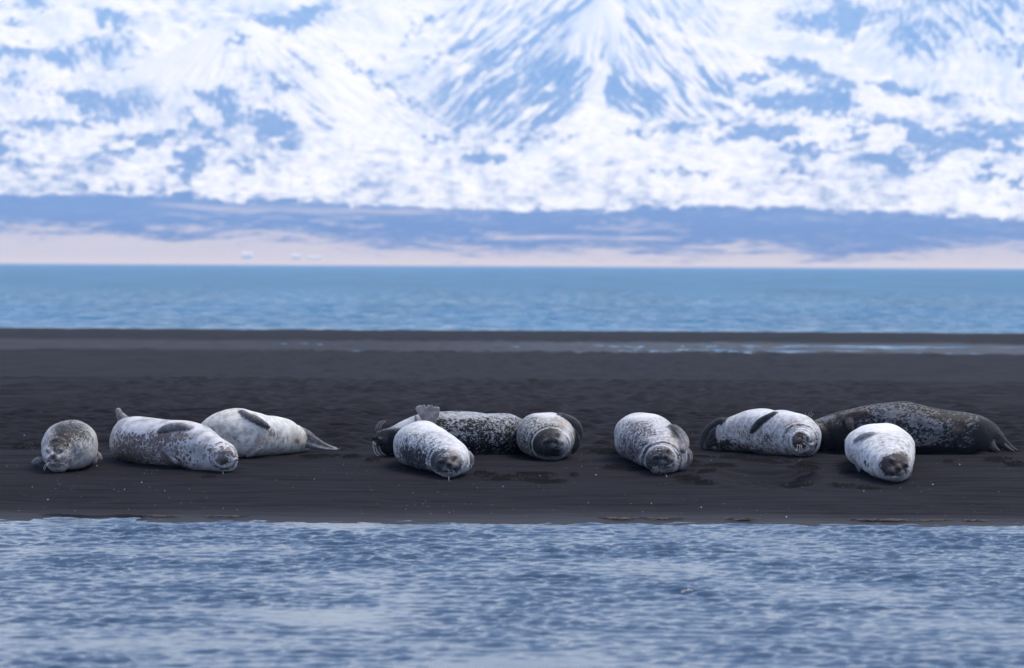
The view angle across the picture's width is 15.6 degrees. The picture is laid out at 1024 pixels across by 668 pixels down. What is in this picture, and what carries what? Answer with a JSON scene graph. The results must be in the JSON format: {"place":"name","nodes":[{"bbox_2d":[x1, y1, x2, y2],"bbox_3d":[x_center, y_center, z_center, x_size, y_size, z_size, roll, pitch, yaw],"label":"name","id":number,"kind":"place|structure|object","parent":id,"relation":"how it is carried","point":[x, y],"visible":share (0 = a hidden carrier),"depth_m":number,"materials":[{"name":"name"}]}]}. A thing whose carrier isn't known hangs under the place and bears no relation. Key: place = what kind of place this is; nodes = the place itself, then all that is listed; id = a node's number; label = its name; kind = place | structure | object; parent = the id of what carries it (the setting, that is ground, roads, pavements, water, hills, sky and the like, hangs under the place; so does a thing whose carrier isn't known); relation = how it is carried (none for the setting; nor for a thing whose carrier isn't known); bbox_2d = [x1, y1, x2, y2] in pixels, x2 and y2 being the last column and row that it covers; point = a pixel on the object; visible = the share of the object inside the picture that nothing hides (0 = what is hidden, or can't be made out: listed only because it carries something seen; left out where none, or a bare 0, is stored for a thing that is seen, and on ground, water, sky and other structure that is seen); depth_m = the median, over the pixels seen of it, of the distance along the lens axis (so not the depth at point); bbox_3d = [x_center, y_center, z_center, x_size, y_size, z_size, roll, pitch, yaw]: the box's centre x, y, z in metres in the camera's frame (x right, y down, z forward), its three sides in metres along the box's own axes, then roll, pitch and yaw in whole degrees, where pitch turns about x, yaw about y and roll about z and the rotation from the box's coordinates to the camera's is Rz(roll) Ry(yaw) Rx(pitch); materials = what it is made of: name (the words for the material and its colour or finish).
{"place":"outdoors","nodes":[
{"label":"outdoors","id":0,"kind":"place"},
{"bbox_2d":[0,0,1023,269],"bbox_3d":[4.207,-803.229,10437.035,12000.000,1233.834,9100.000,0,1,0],"label":"mountains","id":1,"kind":"structure","parent":0,"point":[858,134],"depth_m":9625.76,"materials":[{"name":"white snow"}]},
{"bbox_2d":[242,252,251,258],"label":"farmhouse","id":2,"kind":"object","parent":1,"relation":"on","point":[246,255],"visible":1,"depth_m":6144.30,"materials":[{"name":"white"}]},
{"bbox_2d":[292,254,300,258],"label":"farmhouse","id":3,"kind":"object","parent":1,"relation":"on","point":[296,256],"visible":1,"depth_m":6144.79,"materials":[{"name":"white"}]},
{"bbox_2d":[308,256,321,258],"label":"farmhouse","id":4,"kind":"object","parent":1,"relation":"on","point":[314,257],"visible":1,"depth_m":6145.02,"materials":[{"name":"white"}]},
{"bbox_2d":[0,328,1023,526],"bbox_3d":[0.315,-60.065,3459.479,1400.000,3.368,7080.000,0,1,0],"label":"sandbank","id":5,"kind":"structure","parent":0,"point":[345,391],"depth_m":45.60,"materials":[{"name":"black sand"}]},
{"bbox_2d":[32,420,102,471],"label":"seal","id":6,"kind":"object","parent":5,"relation":"on","point":[69,445],"visible":1,"depth_m":32.32,"materials":[{"name":"grey fur"}]},
{"bbox_2d":[142,515,180,516],"bbox_3d":[-2.740,1.426,29.230,0.310,0.013,0.213,0,1,0],"label":"seaweed","id":7,"kind":"object","parent":5,"relation":"on","point":[161,516],"visible":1,"depth_m":29.18,"materials":[{"name":"grey plant"}]},
{"bbox_2d":[110,408,237,470],"bbox_3d":[-3.027,0.973,32.957,0.866,0.608,1.943,0,1,-20],"label":"seal","id":8,"kind":"object","parent":5,"relation":"on","point":[165,442],"visible":0.96,"depth_m":32.62,"materials":[{"name":"grey fur"}]},
{"bbox_2d":[201,515,250,517],"bbox_3d":[-2.249,1.428,29.243,0.395,0.013,0.225,0,1,0],"label":"seaweed","id":9,"kind":"object","parent":5,"relation":"on","point":[220,516],"visible":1,"depth_m":29.24,"materials":[{"name":"grey plant"}]},
{"bbox_2d":[201,408,339,457],"bbox_3d":[-2.205,0.887,33.848,1.382,0.452,0.701,0,1,-33],"label":"seal","id":10,"kind":"object","parent":5,"relation":"on","point":[246,433],"visible":0.74,"depth_m":33.47,"materials":[{"name":"beige fur"}]},
{"bbox_2d":[393,405,473,477],"bbox_3d":[-0.711,0.935,32.916,0.662,0.593,2.227,0,1,-5],"label":"seal","id":11,"kind":"object","parent":5,"relation":"on","point":[427,443],"visible":1,"depth_m":32.38,"materials":[{"name":"white fur"}]},
{"bbox_2d":[371,411,521,455],"bbox_3d":[-0.419,0.905,33.977,1.829,0.421,0.583,0,1,-35],"label":"seal","id":12,"kind":"object","parent":5,"relation":"on","point":[481,433],"visible":0.59,"depth_m":33.73,"materials":[{"name":"black fur"}]},
{"bbox_2d":[516,412,582,459],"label":"seal","id":13,"kind":"object","parent":5,"relation":"on","point":[550,436],"visible":1,"depth_m":33.52,"materials":[{"name":"grey fur"}]},
{"bbox_2d":[598,517,637,519],"bbox_3d":[0.842,1.444,29.245,0.331,0.012,0.230,0,1,0],"label":"seaweed","id":14,"kind":"object","parent":5,"relation":"on","point":[617,517],"visible":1,"depth_m":29.28,"materials":[{"name":"grey plant"}]},
{"bbox_2d":[614,412,692,473],"bbox_3d":[1.235,0.969,33.298,0.569,0.508,2.407,0,1,-7],"label":"seal","id":15,"kind":"object","parent":5,"relation":"on","point":[655,443],"visible":1,"depth_m":32.70,"materials":[{"name":"grey fur"}]},
{"bbox_2d":[639,517,685,519],"bbox_3d":[1.184,1.445,29.281,0.336,0.013,0.249,0,1,-22],"label":"seaweed","id":16,"kind":"object","parent":5,"relation":"on","point":[661,518],"visible":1,"depth_m":29.22,"materials":[{"name":"grey plant"}]},
{"bbox_2d":[725,517,758,520],"bbox_3d":[1.810,1.450,29.224,0.298,0.013,0.239,0,1,0],"label":"seaweed","id":17,"kind":"object","parent":5,"relation":"on","point":[748,519],"visible":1,"depth_m":29.19,"materials":[{"name":"grey plant"}]},
{"bbox_2d":[699,408,820,455],"bbox_3d":[2.361,0.906,34.273,0.586,0.431,1.484,-1,1,-38],"label":"seal","id":18,"kind":"object","parent":5,"relation":"on","point":[773,432],"visible":1,"depth_m":34.14,"materials":[{"name":"white fur"}]},
{"bbox_2d":[844,423,914,481],"bbox_3d":[3.259,1.023,32.785,0.618,0.461,2.107,0,1,0],"label":"seal","id":19,"kind":"object","parent":5,"relation":"on","point":[885,451],"visible":1,"depth_m":32.24,"materials":[{"name":"white fur"}]},
{"bbox_2d":[850,518,912,520],"bbox_3d":[2.891,1.455,29.231,0.491,0.013,0.220,0,1,0],"label":"seaweed","id":20,"kind":"object","parent":5,"relation":"on","point":[868,519],"visible":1,"depth_m":29.21,"materials":[{"name":"grey plant"}]},
{"bbox_2d":[805,401,1017,453],"bbox_3d":[3.682,0.870,34.429,2.022,0.499,0.550,0,1,-6],"label":"seal","id":21,"kind":"object","parent":5,"relation":"on","point":[927,429],"visible":0.69,"depth_m":34.28,"materials":[{"name":"black fur"}]},
{"bbox_2d":[913,519,949,521],"bbox_3d":[3.281,1.458,29.214,0.332,0.013,0.121,0,1,-11],"label":"seaweed","id":22,"kind":"object","parent":5,"relation":"on","point":[930,520],"visible":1,"depth_m":29.18,"materials":[{"name":"grey plant"}]},
{"bbox_2d":[961,519,988,521],"bbox_3d":[3.622,1.459,29.236,0.225,0.012,0.181,0,1,0],"label":"seaweed","id":23,"kind":"object","parent":5,"relation":"on","point":[975,520],"visible":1,"depth_m":29.18,"materials":[{"name":"grey plant"}]},
{"bbox_2d":[0,516,1023,667],"bbox_3d":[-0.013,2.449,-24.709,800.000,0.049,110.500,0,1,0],"label":"water","id":24,"kind":"structure","parent":0,"point":[104,592],"depth_m":22.62,"materials":[{"name":"blue liquid"}]},
{"bbox_2d":[0,264,1023,353],"bbox_3d":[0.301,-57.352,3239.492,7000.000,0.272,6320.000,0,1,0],"label":"water","id":25,"kind":"structure","parent":0,"point":[548,299],"depth_m":220.84,"materials":[{"name":"blue liquid"}]}
]}

